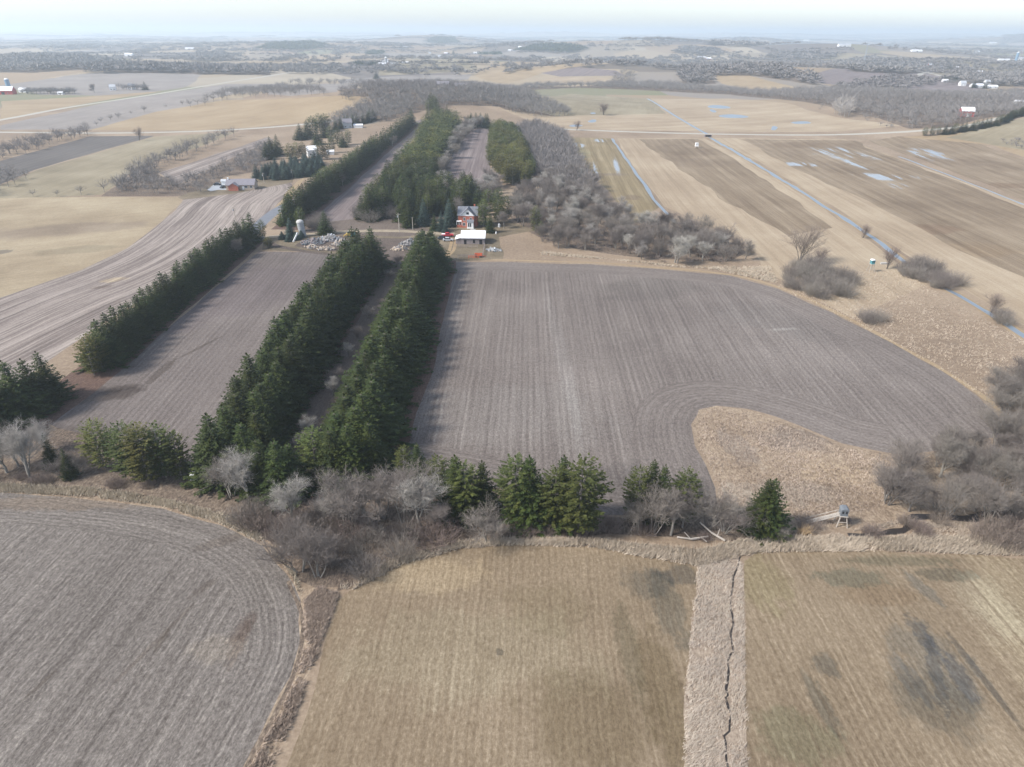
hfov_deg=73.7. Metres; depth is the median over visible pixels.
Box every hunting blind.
[806,505,849,528]
[866,259,875,271]
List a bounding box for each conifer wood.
[254,39,329,48]
[513,42,589,51]
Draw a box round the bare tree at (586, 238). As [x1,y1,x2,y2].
[577,234,591,250]
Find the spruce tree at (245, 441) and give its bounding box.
[222,422,266,495]
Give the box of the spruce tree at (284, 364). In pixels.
[265,344,320,405]
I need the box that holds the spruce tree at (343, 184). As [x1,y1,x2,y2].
[334,162,347,185]
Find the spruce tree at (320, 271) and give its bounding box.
[310,267,332,286]
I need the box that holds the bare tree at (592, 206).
[587,205,600,223]
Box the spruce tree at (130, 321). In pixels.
[115,304,155,346]
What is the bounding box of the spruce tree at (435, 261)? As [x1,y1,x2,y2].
[424,242,450,281]
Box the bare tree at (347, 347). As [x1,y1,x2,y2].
[343,342,354,354]
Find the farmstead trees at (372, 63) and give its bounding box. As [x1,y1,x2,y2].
[354,60,377,64]
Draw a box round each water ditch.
[611,138,676,222]
[648,99,707,133]
[708,137,1023,337]
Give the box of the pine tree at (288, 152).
[283,143,295,158]
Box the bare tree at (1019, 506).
[1004,491,1023,517]
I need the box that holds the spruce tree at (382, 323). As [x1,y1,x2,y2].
[357,317,393,357]
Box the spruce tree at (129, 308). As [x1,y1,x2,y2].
[123,300,154,338]
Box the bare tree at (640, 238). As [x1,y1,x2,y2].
[626,230,652,256]
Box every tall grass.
[0,481,301,594]
[248,585,338,766]
[340,531,1023,589]
[540,251,777,282]
[778,269,1023,395]
[813,518,1023,546]
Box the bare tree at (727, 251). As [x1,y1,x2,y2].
[716,243,743,260]
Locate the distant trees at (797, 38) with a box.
[0,30,989,41]
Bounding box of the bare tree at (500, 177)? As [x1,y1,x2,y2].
[492,174,504,181]
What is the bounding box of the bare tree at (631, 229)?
[622,222,637,234]
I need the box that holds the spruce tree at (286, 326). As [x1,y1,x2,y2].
[276,312,294,337]
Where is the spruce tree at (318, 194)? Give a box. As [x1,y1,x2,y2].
[307,175,325,205]
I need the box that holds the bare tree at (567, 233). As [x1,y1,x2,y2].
[559,225,582,247]
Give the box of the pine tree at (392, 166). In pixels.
[389,161,398,169]
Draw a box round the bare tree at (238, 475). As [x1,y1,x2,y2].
[214,443,258,499]
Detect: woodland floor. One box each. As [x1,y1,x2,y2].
[0,57,270,74]
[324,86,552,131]
[507,157,746,261]
[527,84,1018,127]
[849,69,921,73]
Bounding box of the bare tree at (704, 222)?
[694,215,717,234]
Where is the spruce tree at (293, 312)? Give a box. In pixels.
[285,302,300,323]
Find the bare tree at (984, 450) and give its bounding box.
[950,437,1007,477]
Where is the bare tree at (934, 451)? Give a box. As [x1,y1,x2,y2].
[927,437,961,466]
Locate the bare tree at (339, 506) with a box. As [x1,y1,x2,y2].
[311,471,387,531]
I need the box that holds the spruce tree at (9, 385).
[0,360,60,430]
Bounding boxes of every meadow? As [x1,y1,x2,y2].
[305,218,428,236]
[692,406,900,537]
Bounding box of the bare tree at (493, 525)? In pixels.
[481,508,509,541]
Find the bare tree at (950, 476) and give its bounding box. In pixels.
[936,471,966,494]
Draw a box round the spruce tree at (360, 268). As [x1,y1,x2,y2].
[347,249,377,293]
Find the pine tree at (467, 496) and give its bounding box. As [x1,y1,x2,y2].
[444,459,484,518]
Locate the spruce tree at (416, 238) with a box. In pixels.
[395,231,422,269]
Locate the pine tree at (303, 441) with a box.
[294,424,330,477]
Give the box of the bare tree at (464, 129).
[458,127,470,136]
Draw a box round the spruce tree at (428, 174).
[424,171,434,193]
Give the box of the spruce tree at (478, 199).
[471,184,486,206]
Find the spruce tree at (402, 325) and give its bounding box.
[390,317,435,371]
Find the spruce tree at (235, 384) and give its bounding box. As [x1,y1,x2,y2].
[214,374,284,435]
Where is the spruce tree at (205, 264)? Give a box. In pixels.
[185,247,224,284]
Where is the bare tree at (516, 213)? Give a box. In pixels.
[509,202,527,222]
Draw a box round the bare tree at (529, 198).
[522,192,534,202]
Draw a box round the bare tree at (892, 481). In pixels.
[868,454,930,506]
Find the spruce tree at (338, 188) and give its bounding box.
[325,170,341,192]
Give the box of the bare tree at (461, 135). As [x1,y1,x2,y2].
[452,131,463,137]
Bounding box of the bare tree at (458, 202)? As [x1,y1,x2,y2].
[453,196,462,210]
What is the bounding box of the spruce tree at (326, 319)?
[296,295,347,350]
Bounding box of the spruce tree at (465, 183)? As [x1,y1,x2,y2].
[460,175,477,199]
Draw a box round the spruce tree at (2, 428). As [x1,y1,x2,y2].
[0,414,14,436]
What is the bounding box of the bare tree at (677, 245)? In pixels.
[670,237,688,262]
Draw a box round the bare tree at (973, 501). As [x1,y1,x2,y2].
[954,468,995,512]
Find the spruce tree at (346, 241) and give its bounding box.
[338,238,354,254]
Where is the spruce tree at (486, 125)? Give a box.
[481,113,491,128]
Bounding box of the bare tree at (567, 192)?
[562,186,573,201]
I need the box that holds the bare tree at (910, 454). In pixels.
[887,438,930,470]
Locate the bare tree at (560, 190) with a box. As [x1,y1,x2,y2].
[554,187,564,195]
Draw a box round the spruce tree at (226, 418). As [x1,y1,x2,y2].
[208,404,250,452]
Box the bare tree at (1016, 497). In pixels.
[982,486,1023,515]
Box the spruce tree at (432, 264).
[417,244,448,291]
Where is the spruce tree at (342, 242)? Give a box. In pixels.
[333,239,349,266]
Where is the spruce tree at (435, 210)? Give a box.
[429,193,441,215]
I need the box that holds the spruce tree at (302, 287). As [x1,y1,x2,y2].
[293,282,316,307]
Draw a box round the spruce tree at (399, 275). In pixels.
[379,266,414,311]
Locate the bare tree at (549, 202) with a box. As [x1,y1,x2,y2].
[543,196,556,207]
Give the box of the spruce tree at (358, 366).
[331,359,369,406]
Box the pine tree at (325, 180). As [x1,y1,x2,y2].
[315,169,330,191]
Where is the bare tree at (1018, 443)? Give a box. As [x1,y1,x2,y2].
[1010,437,1023,469]
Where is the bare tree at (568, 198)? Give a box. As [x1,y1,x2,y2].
[563,193,587,207]
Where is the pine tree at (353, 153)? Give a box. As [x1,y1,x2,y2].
[350,151,358,166]
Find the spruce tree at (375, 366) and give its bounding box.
[364,360,412,420]
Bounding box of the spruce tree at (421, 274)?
[409,257,442,304]
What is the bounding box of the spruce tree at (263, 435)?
[243,409,287,460]
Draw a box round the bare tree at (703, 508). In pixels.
[686,483,756,532]
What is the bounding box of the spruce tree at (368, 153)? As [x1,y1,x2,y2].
[363,140,374,162]
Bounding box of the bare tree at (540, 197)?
[538,191,543,201]
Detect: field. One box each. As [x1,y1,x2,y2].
[0,84,284,129]
[0,91,160,118]
[0,132,234,197]
[0,136,151,183]
[0,183,291,381]
[0,197,181,297]
[0,495,297,766]
[1,71,202,95]
[51,251,336,463]
[92,96,365,129]
[160,137,271,182]
[248,52,375,66]
[264,84,354,95]
[286,542,696,766]
[310,119,424,221]
[340,74,471,83]
[378,58,476,75]
[405,442,711,510]
[408,262,997,514]
[446,129,489,195]
[456,262,995,416]
[474,62,608,82]
[528,94,664,115]
[537,76,613,85]
[543,67,624,76]
[571,137,658,221]
[618,138,926,316]
[633,381,888,507]
[639,139,831,234]
[715,138,1023,324]
[716,76,806,90]
[742,139,1023,276]
[744,550,1023,766]
[813,53,1023,71]
[814,69,942,84]
[869,136,1023,199]
[897,82,983,90]
[906,131,1023,156]
[947,118,1023,149]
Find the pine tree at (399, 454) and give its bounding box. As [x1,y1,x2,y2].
[391,444,412,477]
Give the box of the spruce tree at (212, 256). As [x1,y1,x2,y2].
[201,241,227,275]
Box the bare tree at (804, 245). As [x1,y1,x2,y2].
[782,222,828,258]
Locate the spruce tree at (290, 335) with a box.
[282,332,326,383]
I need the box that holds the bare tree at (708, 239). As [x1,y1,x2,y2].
[690,227,724,254]
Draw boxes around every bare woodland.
[0,51,174,70]
[78,59,274,72]
[115,139,272,193]
[181,50,233,60]
[337,77,529,99]
[364,49,384,53]
[424,35,459,42]
[508,116,598,189]
[514,78,1023,127]
[608,69,636,86]
[670,44,730,53]
[675,60,823,82]
[701,36,769,44]
[764,49,842,59]
[822,54,930,71]
[835,72,946,88]
[938,70,1023,84]
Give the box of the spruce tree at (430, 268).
[422,253,446,292]
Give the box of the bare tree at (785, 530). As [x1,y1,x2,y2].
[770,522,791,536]
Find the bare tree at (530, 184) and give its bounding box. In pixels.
[513,176,538,191]
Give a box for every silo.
[4,78,10,85]
[296,219,305,235]
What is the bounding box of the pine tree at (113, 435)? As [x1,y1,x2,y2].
[97,419,143,478]
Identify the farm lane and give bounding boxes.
[265,230,453,237]
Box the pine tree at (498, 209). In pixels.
[491,198,505,220]
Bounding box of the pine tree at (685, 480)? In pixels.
[669,466,704,521]
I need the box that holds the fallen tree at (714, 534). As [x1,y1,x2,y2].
[677,522,724,541]
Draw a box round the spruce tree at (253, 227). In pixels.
[242,212,264,242]
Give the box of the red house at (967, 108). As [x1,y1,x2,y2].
[959,107,975,116]
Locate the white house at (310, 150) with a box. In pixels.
[305,145,316,156]
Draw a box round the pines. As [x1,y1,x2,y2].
[402,107,462,162]
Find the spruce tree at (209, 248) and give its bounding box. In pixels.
[201,238,229,273]
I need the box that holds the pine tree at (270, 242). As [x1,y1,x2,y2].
[262,237,273,246]
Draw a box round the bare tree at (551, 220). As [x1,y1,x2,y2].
[547,214,556,231]
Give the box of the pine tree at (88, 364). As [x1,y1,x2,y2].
[72,333,103,374]
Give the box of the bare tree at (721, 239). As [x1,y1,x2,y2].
[713,231,730,254]
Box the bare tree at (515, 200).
[509,191,525,215]
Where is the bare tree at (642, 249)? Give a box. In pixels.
[632,240,646,258]
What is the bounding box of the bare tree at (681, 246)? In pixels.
[668,236,689,263]
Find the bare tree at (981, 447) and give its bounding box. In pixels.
[959,434,1006,458]
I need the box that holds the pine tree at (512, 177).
[505,162,519,184]
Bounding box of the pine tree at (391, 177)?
[386,168,394,188]
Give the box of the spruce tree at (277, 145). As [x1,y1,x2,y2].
[269,134,285,154]
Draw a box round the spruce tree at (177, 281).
[167,264,196,302]
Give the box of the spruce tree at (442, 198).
[436,185,450,213]
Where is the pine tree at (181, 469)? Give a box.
[156,429,192,479]
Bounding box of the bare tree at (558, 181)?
[554,178,564,188]
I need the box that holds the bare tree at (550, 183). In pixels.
[542,176,555,185]
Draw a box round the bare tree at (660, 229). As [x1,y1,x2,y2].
[650,220,676,242]
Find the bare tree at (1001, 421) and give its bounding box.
[965,404,1023,448]
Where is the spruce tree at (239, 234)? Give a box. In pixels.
[230,220,256,252]
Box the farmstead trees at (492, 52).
[478,51,502,53]
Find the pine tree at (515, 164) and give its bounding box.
[508,158,522,179]
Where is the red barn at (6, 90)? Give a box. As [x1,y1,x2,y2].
[0,86,16,94]
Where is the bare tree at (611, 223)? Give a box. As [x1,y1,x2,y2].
[604,220,618,231]
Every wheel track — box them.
[446,241,452,253]
[447,239,456,255]
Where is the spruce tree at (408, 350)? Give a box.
[387,324,432,383]
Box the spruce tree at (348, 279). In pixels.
[336,260,367,302]
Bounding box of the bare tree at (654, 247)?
[650,238,671,255]
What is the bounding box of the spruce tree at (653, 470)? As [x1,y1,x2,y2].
[623,459,670,528]
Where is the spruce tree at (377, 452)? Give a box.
[356,420,397,481]
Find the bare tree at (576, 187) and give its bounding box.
[566,183,582,195]
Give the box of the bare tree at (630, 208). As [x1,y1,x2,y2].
[622,203,635,219]
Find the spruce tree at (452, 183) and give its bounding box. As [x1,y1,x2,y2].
[449,173,456,192]
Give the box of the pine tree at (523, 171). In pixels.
[518,165,532,183]
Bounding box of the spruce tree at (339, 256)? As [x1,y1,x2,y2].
[335,248,347,275]
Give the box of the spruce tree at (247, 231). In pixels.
[239,217,258,244]
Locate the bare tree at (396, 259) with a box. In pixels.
[393,256,402,262]
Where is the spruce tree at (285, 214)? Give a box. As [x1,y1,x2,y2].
[272,194,299,226]
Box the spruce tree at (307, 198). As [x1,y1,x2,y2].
[298,183,316,212]
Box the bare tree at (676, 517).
[661,483,705,535]
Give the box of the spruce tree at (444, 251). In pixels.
[429,229,453,264]
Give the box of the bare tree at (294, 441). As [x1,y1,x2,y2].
[290,431,308,448]
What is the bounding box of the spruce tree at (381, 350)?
[372,343,417,397]
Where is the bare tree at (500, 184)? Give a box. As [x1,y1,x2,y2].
[489,180,503,192]
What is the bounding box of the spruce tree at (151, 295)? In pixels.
[144,284,176,322]
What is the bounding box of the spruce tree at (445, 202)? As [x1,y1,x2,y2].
[438,190,452,215]
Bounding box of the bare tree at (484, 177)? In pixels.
[481,174,494,181]
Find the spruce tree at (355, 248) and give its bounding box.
[344,242,383,288]
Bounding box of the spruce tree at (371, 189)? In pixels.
[365,183,376,197]
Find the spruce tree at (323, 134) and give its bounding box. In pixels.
[320,123,329,137]
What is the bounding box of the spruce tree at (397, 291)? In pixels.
[392,285,403,304]
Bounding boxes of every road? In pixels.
[0,72,290,120]
[0,115,365,133]
[250,138,387,239]
[564,116,1004,134]
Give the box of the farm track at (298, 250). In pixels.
[263,237,405,259]
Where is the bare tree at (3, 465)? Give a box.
[0,418,14,472]
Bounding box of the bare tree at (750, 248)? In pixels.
[744,238,756,258]
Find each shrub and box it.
[13,470,26,480]
[24,471,44,483]
[35,472,56,484]
[102,474,125,488]
[137,479,155,488]
[220,500,253,526]
[227,501,273,533]
[235,494,278,516]
[238,493,257,508]
[239,505,276,532]
[256,511,298,540]
[260,505,315,546]
[261,497,289,511]
[283,505,308,520]
[293,547,324,563]
[295,493,352,525]
[299,510,322,528]
[299,519,349,556]
[304,505,338,528]
[305,215,322,226]
[305,217,319,228]
[306,218,330,228]
[310,212,331,220]
[319,506,379,542]
[321,552,339,567]
[326,528,357,556]
[328,518,347,532]
[329,522,350,537]
[341,545,390,581]
[344,518,388,550]
[347,541,363,555]
[349,209,360,219]
[350,508,371,526]
[356,205,379,220]
[356,207,380,221]
[376,523,402,541]
[378,528,423,562]
[380,203,397,218]
[387,207,399,218]
[389,514,424,539]
[404,508,465,552]
[510,521,543,537]
[536,520,556,534]
[570,528,588,539]
[581,518,600,534]
[598,512,627,534]
[628,517,658,538]
[696,530,712,541]
[779,263,801,273]
[779,268,799,279]
[781,276,801,288]
[783,266,801,276]
[787,256,805,270]
[788,277,809,292]
[794,259,816,273]
[794,263,823,280]
[794,512,828,533]
[796,261,831,277]
[797,272,831,287]
[797,278,827,296]
[798,253,825,265]
[804,253,833,267]
[805,265,827,281]
[810,284,837,299]
[812,262,832,273]
[815,271,839,280]
[818,272,847,291]
[819,261,834,273]
[826,278,854,292]
[827,281,851,296]
[831,278,860,297]
[833,264,860,278]
[835,266,857,282]
[835,269,864,282]
[836,275,860,285]
[836,515,852,523]
[854,307,875,319]
[858,520,887,538]
[859,310,887,324]
[863,306,893,322]
[893,258,916,271]
[895,511,921,527]
[897,263,914,274]
[899,266,920,277]
[905,265,930,278]
[906,257,931,269]
[907,518,936,536]
[909,254,928,263]
[910,264,932,274]
[914,255,944,269]
[917,270,934,282]
[923,256,949,270]
[924,268,946,277]
[927,277,945,288]
[927,509,959,528]
[929,268,948,279]
[929,270,962,284]
[930,273,960,289]
[945,269,974,285]
[964,519,1008,546]
[974,509,1023,535]
[977,512,1023,544]
[986,526,1023,552]
[987,306,1018,320]
[991,311,1022,325]
[995,513,1023,543]
[998,511,1023,532]
[1008,509,1023,526]
[1009,532,1023,549]
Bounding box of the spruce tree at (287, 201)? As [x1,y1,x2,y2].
[276,196,303,220]
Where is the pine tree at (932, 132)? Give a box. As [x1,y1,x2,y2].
[929,126,936,134]
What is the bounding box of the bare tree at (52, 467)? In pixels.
[31,448,79,477]
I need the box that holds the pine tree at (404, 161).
[397,158,408,168]
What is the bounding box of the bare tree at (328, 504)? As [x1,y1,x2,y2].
[308,487,341,519]
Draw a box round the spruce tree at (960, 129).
[956,123,965,132]
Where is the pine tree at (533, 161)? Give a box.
[530,160,537,173]
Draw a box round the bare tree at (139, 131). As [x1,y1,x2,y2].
[132,127,143,140]
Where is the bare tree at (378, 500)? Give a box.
[353,472,398,520]
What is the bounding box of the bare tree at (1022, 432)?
[1007,424,1023,443]
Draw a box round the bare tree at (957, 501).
[928,468,989,516]
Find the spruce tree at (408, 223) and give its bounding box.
[399,200,417,228]
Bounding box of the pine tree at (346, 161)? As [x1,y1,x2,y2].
[340,154,352,172]
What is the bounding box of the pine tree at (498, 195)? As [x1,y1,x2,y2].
[489,188,505,210]
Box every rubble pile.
[300,237,326,244]
[304,244,318,248]
[317,245,334,250]
[319,233,342,241]
[332,238,344,245]
[390,245,408,250]
[398,237,412,245]
[486,247,501,251]
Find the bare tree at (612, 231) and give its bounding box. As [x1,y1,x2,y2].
[607,224,616,240]
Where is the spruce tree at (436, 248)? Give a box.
[425,234,456,272]
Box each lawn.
[178,177,293,199]
[426,217,532,236]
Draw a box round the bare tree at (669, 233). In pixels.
[658,227,686,248]
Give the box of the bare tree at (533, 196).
[523,191,536,200]
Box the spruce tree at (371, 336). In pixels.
[347,332,380,381]
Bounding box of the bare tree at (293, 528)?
[266,510,306,561]
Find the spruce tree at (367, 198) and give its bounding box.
[356,189,385,222]
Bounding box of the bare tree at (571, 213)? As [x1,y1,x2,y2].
[560,205,576,221]
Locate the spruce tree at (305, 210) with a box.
[296,185,315,214]
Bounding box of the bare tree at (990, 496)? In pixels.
[969,474,1021,527]
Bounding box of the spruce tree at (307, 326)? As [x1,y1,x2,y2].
[294,310,342,368]
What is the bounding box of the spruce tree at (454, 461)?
[426,454,474,528]
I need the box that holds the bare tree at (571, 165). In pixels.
[568,162,583,173]
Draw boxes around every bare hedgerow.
[0,123,91,159]
[0,165,30,187]
[27,185,85,196]
[81,102,182,127]
[95,127,236,192]
[185,81,328,106]
[289,77,393,83]
[1001,136,1023,148]
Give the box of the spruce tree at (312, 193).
[304,179,321,205]
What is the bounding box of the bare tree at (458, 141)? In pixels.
[456,136,464,143]
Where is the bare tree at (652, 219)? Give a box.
[639,210,660,233]
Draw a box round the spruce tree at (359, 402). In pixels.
[350,391,401,455]
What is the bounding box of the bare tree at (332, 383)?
[325,376,339,394]
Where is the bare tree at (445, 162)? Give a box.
[438,157,450,172]
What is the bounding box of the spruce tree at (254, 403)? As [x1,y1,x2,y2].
[238,388,295,449]
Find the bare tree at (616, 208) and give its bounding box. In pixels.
[604,201,626,221]
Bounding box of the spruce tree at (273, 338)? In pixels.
[257,328,283,359]
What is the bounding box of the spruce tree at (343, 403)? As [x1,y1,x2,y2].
[315,393,355,453]
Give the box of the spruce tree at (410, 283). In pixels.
[405,279,435,319]
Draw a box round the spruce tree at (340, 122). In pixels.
[337,117,344,128]
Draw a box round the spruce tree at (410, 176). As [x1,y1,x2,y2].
[407,163,415,181]
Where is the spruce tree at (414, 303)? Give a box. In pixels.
[396,288,438,332]
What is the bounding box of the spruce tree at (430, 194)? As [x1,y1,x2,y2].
[426,186,438,213]
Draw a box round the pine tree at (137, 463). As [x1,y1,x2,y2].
[116,421,166,481]
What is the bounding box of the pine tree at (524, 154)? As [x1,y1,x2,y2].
[517,153,530,165]
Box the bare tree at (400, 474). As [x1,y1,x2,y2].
[360,456,448,523]
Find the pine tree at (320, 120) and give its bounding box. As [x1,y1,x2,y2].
[312,113,325,131]
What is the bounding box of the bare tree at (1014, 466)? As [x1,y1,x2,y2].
[992,447,1023,490]
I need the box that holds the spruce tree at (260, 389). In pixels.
[248,379,300,442]
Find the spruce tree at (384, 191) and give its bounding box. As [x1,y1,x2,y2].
[380,183,392,201]
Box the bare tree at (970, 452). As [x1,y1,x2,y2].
[960,436,989,473]
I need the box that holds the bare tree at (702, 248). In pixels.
[696,240,715,260]
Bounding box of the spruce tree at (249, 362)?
[226,353,266,405]
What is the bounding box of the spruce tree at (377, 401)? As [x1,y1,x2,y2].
[355,377,416,447]
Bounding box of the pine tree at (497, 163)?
[493,152,503,175]
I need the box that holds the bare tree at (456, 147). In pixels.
[448,143,461,157]
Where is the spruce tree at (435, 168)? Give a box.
[429,162,439,179]
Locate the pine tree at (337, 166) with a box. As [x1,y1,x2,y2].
[328,160,343,183]
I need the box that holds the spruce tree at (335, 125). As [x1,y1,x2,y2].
[332,120,339,129]
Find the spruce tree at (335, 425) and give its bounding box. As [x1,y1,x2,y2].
[312,410,350,471]
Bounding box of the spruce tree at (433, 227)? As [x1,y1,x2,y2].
[429,213,437,230]
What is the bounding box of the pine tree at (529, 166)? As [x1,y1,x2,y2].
[523,159,535,178]
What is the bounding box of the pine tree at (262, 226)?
[256,220,266,236]
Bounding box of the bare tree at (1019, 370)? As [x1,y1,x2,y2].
[1002,365,1023,391]
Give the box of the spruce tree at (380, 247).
[361,226,396,270]
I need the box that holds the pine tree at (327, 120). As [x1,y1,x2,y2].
[318,113,332,129]
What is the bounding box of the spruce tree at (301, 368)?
[280,336,327,399]
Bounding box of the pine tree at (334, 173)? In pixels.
[326,164,339,186]
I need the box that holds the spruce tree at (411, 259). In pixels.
[390,252,433,292]
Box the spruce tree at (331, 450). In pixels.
[306,428,353,496]
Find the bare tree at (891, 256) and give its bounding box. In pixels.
[882,246,903,268]
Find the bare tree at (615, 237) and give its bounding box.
[609,232,622,249]
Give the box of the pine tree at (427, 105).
[425,98,433,112]
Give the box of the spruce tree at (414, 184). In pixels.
[412,175,418,197]
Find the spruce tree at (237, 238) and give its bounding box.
[224,227,249,253]
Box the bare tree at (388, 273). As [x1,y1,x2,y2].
[381,269,394,278]
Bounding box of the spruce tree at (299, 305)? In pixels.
[288,288,326,324]
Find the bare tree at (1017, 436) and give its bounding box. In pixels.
[997,419,1023,450]
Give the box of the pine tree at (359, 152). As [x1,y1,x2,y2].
[350,147,363,161]
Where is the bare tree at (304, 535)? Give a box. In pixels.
[232,509,330,578]
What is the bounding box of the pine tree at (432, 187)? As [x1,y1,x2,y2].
[429,178,446,197]
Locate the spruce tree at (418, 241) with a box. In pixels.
[398,238,443,278]
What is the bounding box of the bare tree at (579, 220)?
[573,211,586,231]
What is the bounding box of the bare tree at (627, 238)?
[622,234,633,253]
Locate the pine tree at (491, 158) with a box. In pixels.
[490,152,497,171]
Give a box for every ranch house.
[225,177,257,190]
[969,83,983,87]
[988,85,998,87]
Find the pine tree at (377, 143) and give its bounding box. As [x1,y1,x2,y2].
[372,135,380,150]
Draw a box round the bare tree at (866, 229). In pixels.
[858,224,871,237]
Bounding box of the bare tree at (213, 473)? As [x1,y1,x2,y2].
[195,448,246,498]
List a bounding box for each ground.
[0,31,1023,766]
[0,425,794,590]
[102,139,272,195]
[836,438,1023,535]
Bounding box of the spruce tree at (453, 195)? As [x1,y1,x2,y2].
[445,188,459,215]
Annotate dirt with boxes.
[295,235,440,260]
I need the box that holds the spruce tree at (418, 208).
[412,194,432,222]
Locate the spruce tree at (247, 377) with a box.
[238,367,286,426]
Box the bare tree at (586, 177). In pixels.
[582,173,608,183]
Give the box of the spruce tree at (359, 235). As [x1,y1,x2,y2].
[350,228,365,246]
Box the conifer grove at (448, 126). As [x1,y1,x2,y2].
[397,105,458,167]
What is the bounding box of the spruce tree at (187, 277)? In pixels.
[169,260,202,296]
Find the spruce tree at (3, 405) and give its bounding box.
[0,387,38,433]
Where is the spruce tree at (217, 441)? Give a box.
[179,412,239,499]
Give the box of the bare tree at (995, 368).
[985,361,1023,405]
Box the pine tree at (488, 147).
[487,141,494,157]
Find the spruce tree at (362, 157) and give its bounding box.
[355,145,367,167]
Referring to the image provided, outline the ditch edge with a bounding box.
[245,580,305,766]
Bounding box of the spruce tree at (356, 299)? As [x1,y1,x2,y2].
[335,264,368,308]
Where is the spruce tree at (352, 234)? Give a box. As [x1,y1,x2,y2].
[339,227,362,249]
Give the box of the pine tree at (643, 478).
[621,464,655,517]
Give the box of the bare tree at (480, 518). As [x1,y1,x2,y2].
[459,495,508,547]
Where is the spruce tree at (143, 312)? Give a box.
[129,295,167,335]
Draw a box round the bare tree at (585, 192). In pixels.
[574,186,590,207]
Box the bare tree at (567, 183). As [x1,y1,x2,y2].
[565,179,579,194]
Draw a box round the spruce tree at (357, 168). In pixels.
[348,153,361,173]
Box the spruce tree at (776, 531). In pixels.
[744,478,797,546]
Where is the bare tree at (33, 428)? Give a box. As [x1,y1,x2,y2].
[21,416,54,449]
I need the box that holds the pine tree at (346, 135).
[343,129,351,143]
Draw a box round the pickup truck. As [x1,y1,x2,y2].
[441,232,452,236]
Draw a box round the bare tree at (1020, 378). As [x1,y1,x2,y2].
[995,368,1023,392]
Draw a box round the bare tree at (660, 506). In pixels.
[634,480,689,535]
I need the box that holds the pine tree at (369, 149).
[360,140,373,158]
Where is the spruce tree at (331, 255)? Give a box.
[318,252,340,279]
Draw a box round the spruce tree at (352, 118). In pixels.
[350,114,356,125]
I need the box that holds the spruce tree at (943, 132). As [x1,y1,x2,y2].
[940,125,949,134]
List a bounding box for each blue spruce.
[251,165,258,178]
[258,169,267,179]
[263,164,269,175]
[270,167,280,180]
[278,232,285,239]
[281,167,290,179]
[283,233,292,241]
[284,218,294,236]
[292,232,300,240]
[293,166,303,177]
[299,230,305,238]
[300,163,305,175]
[304,167,311,176]
[308,163,315,174]
[313,160,320,172]
[416,197,431,226]
[435,211,443,231]
[441,199,457,227]
[441,223,449,232]
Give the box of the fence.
[465,243,484,256]
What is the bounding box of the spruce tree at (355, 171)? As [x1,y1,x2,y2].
[347,154,360,175]
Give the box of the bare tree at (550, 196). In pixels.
[542,193,558,206]
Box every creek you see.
[723,553,740,766]
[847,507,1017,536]
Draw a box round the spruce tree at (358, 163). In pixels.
[352,154,363,170]
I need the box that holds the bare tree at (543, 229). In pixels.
[534,223,550,240]
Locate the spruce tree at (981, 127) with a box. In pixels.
[979,119,985,128]
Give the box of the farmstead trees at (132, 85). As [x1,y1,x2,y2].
[108,83,151,89]
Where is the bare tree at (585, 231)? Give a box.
[580,226,592,243]
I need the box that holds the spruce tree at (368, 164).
[359,145,370,166]
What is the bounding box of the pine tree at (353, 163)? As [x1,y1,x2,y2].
[343,152,356,173]
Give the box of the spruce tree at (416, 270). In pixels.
[405,264,441,313]
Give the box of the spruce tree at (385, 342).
[375,330,424,391]
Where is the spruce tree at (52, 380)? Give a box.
[29,351,79,404]
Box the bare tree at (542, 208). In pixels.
[536,206,546,220]
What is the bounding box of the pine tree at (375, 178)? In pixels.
[371,173,382,191]
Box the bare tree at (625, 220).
[616,215,635,225]
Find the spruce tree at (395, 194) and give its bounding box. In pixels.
[388,181,400,203]
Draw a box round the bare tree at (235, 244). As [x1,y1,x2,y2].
[228,238,244,254]
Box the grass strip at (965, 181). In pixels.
[900,157,1023,204]
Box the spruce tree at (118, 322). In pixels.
[104,306,145,355]
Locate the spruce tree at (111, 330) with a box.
[97,312,142,362]
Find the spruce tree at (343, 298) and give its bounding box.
[317,269,357,324]
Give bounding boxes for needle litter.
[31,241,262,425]
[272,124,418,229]
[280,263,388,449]
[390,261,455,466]
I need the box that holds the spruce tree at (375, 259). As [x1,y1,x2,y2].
[362,237,385,275]
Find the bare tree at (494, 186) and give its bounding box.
[484,183,499,196]
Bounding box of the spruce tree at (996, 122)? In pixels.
[991,119,999,125]
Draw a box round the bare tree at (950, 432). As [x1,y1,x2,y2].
[936,421,977,446]
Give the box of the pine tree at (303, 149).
[297,142,308,157]
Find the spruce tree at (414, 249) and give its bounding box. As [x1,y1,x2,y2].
[396,245,440,285]
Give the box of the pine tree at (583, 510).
[550,453,615,533]
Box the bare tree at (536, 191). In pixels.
[530,183,546,197]
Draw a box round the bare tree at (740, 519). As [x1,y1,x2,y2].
[703,489,756,543]
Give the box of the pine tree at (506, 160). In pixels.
[499,158,514,180]
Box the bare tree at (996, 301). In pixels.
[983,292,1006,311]
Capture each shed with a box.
[207,184,225,190]
[353,124,362,127]
[837,44,850,46]
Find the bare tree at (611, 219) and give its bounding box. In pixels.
[603,215,615,228]
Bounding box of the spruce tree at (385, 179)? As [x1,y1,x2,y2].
[377,171,393,188]
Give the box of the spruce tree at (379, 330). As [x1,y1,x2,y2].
[369,323,390,342]
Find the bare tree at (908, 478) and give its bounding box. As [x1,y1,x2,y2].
[876,462,920,499]
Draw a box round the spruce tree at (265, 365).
[252,347,276,381]
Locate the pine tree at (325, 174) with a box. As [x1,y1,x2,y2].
[316,168,334,190]
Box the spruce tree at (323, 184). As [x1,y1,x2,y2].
[315,171,333,198]
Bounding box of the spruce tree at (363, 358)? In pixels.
[336,350,402,409]
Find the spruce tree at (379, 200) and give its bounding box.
[368,187,392,219]

